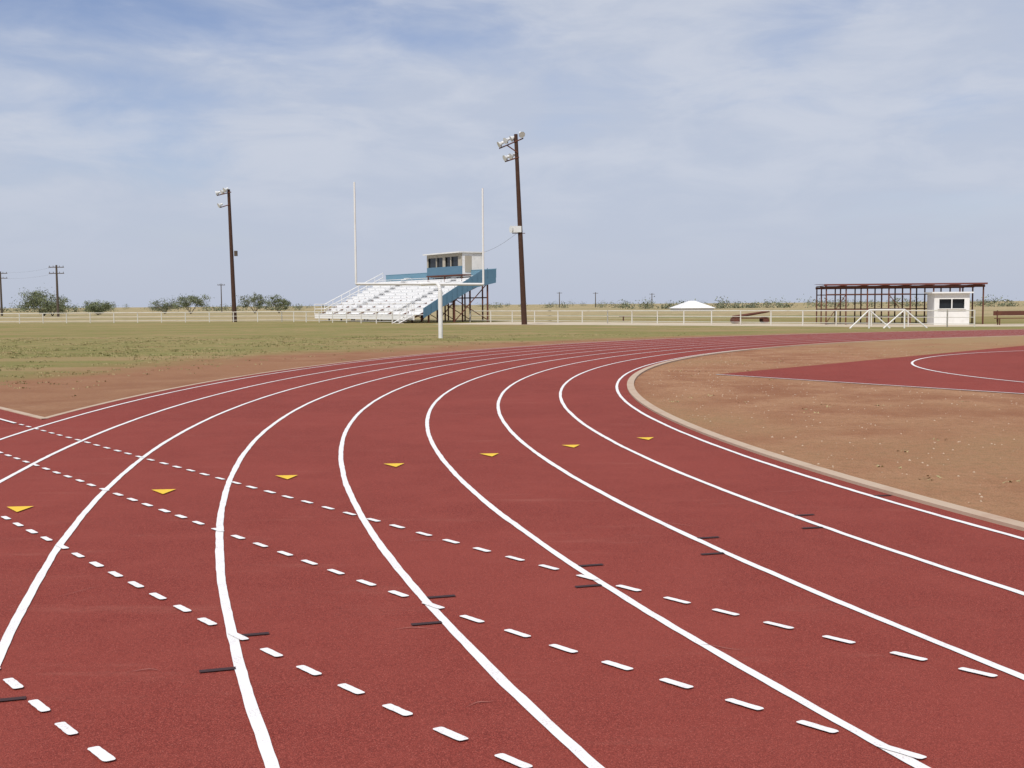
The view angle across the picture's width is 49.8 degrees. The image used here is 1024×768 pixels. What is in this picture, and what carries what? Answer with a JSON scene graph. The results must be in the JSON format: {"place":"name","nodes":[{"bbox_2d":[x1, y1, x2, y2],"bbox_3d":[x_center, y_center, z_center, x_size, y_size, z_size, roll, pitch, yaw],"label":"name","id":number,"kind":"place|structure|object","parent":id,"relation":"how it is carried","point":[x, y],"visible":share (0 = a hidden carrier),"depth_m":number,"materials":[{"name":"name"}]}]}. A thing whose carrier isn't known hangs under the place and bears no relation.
{"place":"outdoors","nodes":[
{"label":"outdoors","id":0,"kind":"place"},
{"bbox_2d":[0,330,1023,767],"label":"running track","id":1,"kind":"structure","parent":0,"point":[74,658],"depth_m":6.45,"materials":[{"name":"rubber"}]},
{"bbox_2d":[8,437,652,511],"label":"yellow exchange triangles","id":2,"kind":"object","parent":1,"relation":"on","point":[20,508],"visible":1,"depth_m":10.62,"materials":[{"name":"paint"}]},
{"bbox_2d":[0,495,885,700],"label":"black tape marks","id":3,"kind":"object","parent":1,"relation":"on","point":[204,670],"visible":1,"depth_m":5.71},
{"bbox_2d":[0,424,997,767],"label":"dashed chute markings","id":4,"kind":"object","parent":1,"relation":"on","point":[70,730],"visible":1,"depth_m":5.12,"materials":[{"name":"white paint"}]},
{"bbox_2d":[0,330,1023,767],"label":"lane lines","id":5,"kind":"object","parent":1,"relation":"on","point":[488,666],"visible":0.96,"depth_m":6.64,"materials":[{"name":"white paint"}]},
{"bbox_2d":[0,301,1023,521],"bbox_3d":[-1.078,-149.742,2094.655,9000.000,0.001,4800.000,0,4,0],"label":"ground","id":6,"kind":"structure","parent":0,"point":[987,470],"depth_m":28.84,"materials":[{"name":"brown soil"}]},
{"bbox_2d":[0,271,7,315],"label":"utility pole","id":7,"kind":"object","parent":6,"relation":"on","point":[1,305],"visible":0.92,"depth_m":229.06,"materials":[{"name":"brown wood"}]},
{"bbox_2d":[0,409,41,431],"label":"track chute surface","id":8,"kind":"object","parent":6,"relation":"on","point":[17,418],"visible":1,"depth_m":16.34,"materials":[{"name":"rubber"}]},
{"bbox_2d":[11,287,79,315],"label":"mesquite tree","id":9,"kind":"object","parent":6,"relation":"on","point":[32,299],"visible":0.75,"depth_m":217.80,"materials":[{"name":"green plant"}]},
{"bbox_2d":[33,297,67,315],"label":"mesquite tree","id":10,"kind":"object","parent":6,"relation":"on","point":[46,307],"visible":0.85,"depth_m":210.69,"materials":[{"name":"green plant"}]},
{"bbox_2d":[48,265,63,316],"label":"utility pole","id":11,"kind":"object","parent":6,"relation":"on","point":[57,293],"visible":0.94,"depth_m":199.07,"materials":[{"name":"brown wood"}]},
{"bbox_2d":[81,300,115,314],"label":"mesquite tree","id":12,"kind":"object","parent":6,"relation":"on","point":[97,308],"visible":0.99,"depth_m":228.91,"materials":[{"name":"green plant"}]},
{"bbox_2d":[150,299,178,313],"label":"mesquite tree","id":13,"kind":"object","parent":6,"relation":"on","point":[166,306],"visible":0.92,"depth_m":253.99,"materials":[{"name":"green plant"}]},
{"bbox_2d":[169,293,210,313],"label":"mesquite tree","id":14,"kind":"object","parent":6,"relation":"on","point":[194,299],"visible":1,"depth_m":248.39,"materials":[{"name":"green plant"}]},
{"bbox_2d":[0,311,392,323],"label":"pipe fence","id":15,"kind":"object","parent":6,"relation":"on","point":[209,320],"visible":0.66,"depth_m":115.90,"materials":[{"name":"white metal"}]},
{"bbox_2d":[215,187,237,321],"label":"stadium light pole","id":16,"kind":"object","parent":6,"relation":"on","point":[232,273],"visible":0.98,"depth_m":116.14,"materials":[{"name":"brown wood"}]},
{"bbox_2d":[236,293,268,312],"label":"mesquite tree","id":17,"kind":"object","parent":6,"relation":"on","point":[253,298],"visible":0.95,"depth_m":248.47,"materials":[{"name":"green plant"}]},
{"bbox_2d":[264,294,291,312],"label":"mesquite tree","id":18,"kind":"object","parent":6,"relation":"on","point":[284,304],"visible":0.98,"depth_m":243.56,"materials":[{"name":"green plant"}]},
{"bbox_2d":[0,332,737,395],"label":"grass tufts","id":19,"kind":"object","parent":6,"relation":"on","point":[126,342],"visible":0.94,"depth_m":44.76,"materials":[{"name":"green plant"}]},
{"bbox_2d":[314,251,496,323],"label":"grandstand","id":20,"kind":"object","parent":6,"relation":"on","point":[457,267],"visible":0.87,"depth_m":109.08,"materials":[{"name":"metal"}]},
{"bbox_2d":[353,182,483,337],"bbox_3d":[-4.106,-6.214,55.593,7.205,7.750,2.477,-3,5,-28],"label":"football goal post","id":21,"kind":"object","parent":6,"relation":"on","point":[440,319],"visible":0.99,"depth_m":55.15,"materials":[{"name":"white metal"}]},
{"bbox_2d":[0,294,1023,311],"bbox_3d":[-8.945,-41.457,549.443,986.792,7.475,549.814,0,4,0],"label":"distant trees","id":22,"kind":"object","parent":6,"relation":"on","point":[646,306],"visible":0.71,"depth_m":350.96,"materials":[{"name":"green plant"}]},
{"bbox_2d":[497,132,526,324],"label":"stadium light pole","id":23,"kind":"object","parent":6,"relation":"on","point":[516,230],"visible":1,"depth_m":89.08,"materials":[{"name":"brown wood"}]},
{"bbox_2d":[0,329,1023,418],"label":"edging","id":24,"kind":"object","parent":6,"relation":"on","point":[20,412],"visible":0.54,"depth_m":21.48,"materials":[{"name":"concrete"}]},
{"bbox_2d":[619,316,656,320],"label":"wooden bench","id":25,"kind":"object","parent":6,"relation":"on","point":[636,316],"visible":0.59,"depth_m":102.63,"materials":[{"name":"wood"}]},
{"bbox_2d":[670,301,714,309],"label":"white shed","id":26,"kind":"structure","parent":6,"relation":"on","point":[691,305],"depth_m":246.69,"materials":[{"name":"paint"}]},
{"bbox_2d":[470,310,975,326],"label":"pipe fence","id":27,"kind":"object","parent":6,"relation":"on","point":[740,316],"visible":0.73,"depth_m":81.61,"materials":[{"name":"white metal"}]},
{"bbox_2d":[627,335,1023,530],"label":"kerb","id":28,"kind":"structure","parent":6,"relation":"on","point":[918,498],"depth_m":11.15,"materials":[{"name":"concrete"}]},
{"bbox_2d":[649,346,1019,502],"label":"pebbles","id":29,"kind":"object","parent":6,"relation":"on","point":[848,409],"visible":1,"depth_m":17.42,"materials":[{"name":"stone"}]},
{"bbox_2d":[669,344,1019,482],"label":"infield weeds","id":30,"kind":"object","parent":6,"relation":"on","point":[877,404],"visible":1,"depth_m":17.56,"materials":[{"name":"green plant"}]},
{"bbox_2d":[715,346,1023,393],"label":"jump apron","id":31,"kind":"object","parent":6,"relation":"on","point":[994,364],"visible":1,"depth_m":25.94,"materials":[{"name":"rubber"}]},
{"bbox_2d":[719,351,1023,393],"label":"apron lines","id":32,"kind":"object","parent":31,"relation":"on","point":[916,366],"visible":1,"depth_m":23.86,"materials":[{"name":"white paint"}]},
{"bbox_2d":[849,309,926,328],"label":"braced pipe gate","id":33,"kind":"structure","parent":6,"relation":"on","point":[871,310],"depth_m":68.47,"materials":[{"name":"white metal"}]},
{"bbox_2d":[814,282,987,324],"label":"steel frame pavilion","id":34,"kind":"structure","parent":6,"relation":"on","point":[902,286],"depth_m":80.64,"materials":[{"name":"brown metal"}]},
{"bbox_2d":[0,0,1023,307],"label":"sky","id":35,"kind":"structure","parent":0,"point":[756,151],"materials":[{"name":"blue"}]},
{"bbox_2d":[453,322,1023,326],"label":"caliche path","id":36,"kind":"structure","parent":0,"point":[713,324],"depth_m":83.73,"materials":[{"name":"beige gravel"}]},
{"bbox_2d":[730,311,769,322],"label":"flatbed trailer","id":37,"kind":"object","parent":36,"relation":"on","point":[737,319],"visible":0.84,"depth_m":87.82,"materials":[{"name":"metal"}]},
{"bbox_2d":[924,292,973,324],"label":"concession hut","id":38,"kind":"object","parent":36,"relation":"on","point":[948,300],"visible":0.96,"depth_m":77.04,"materials":[{"name":"white paint"}]},
{"bbox_2d":[993,310,1023,324],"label":"wooden bench","id":39,"kind":"object","parent":36,"relation":"on","point":[997,312],"visible":1,"depth_m":76.02,"materials":[{"name":"wood"}]}
]}

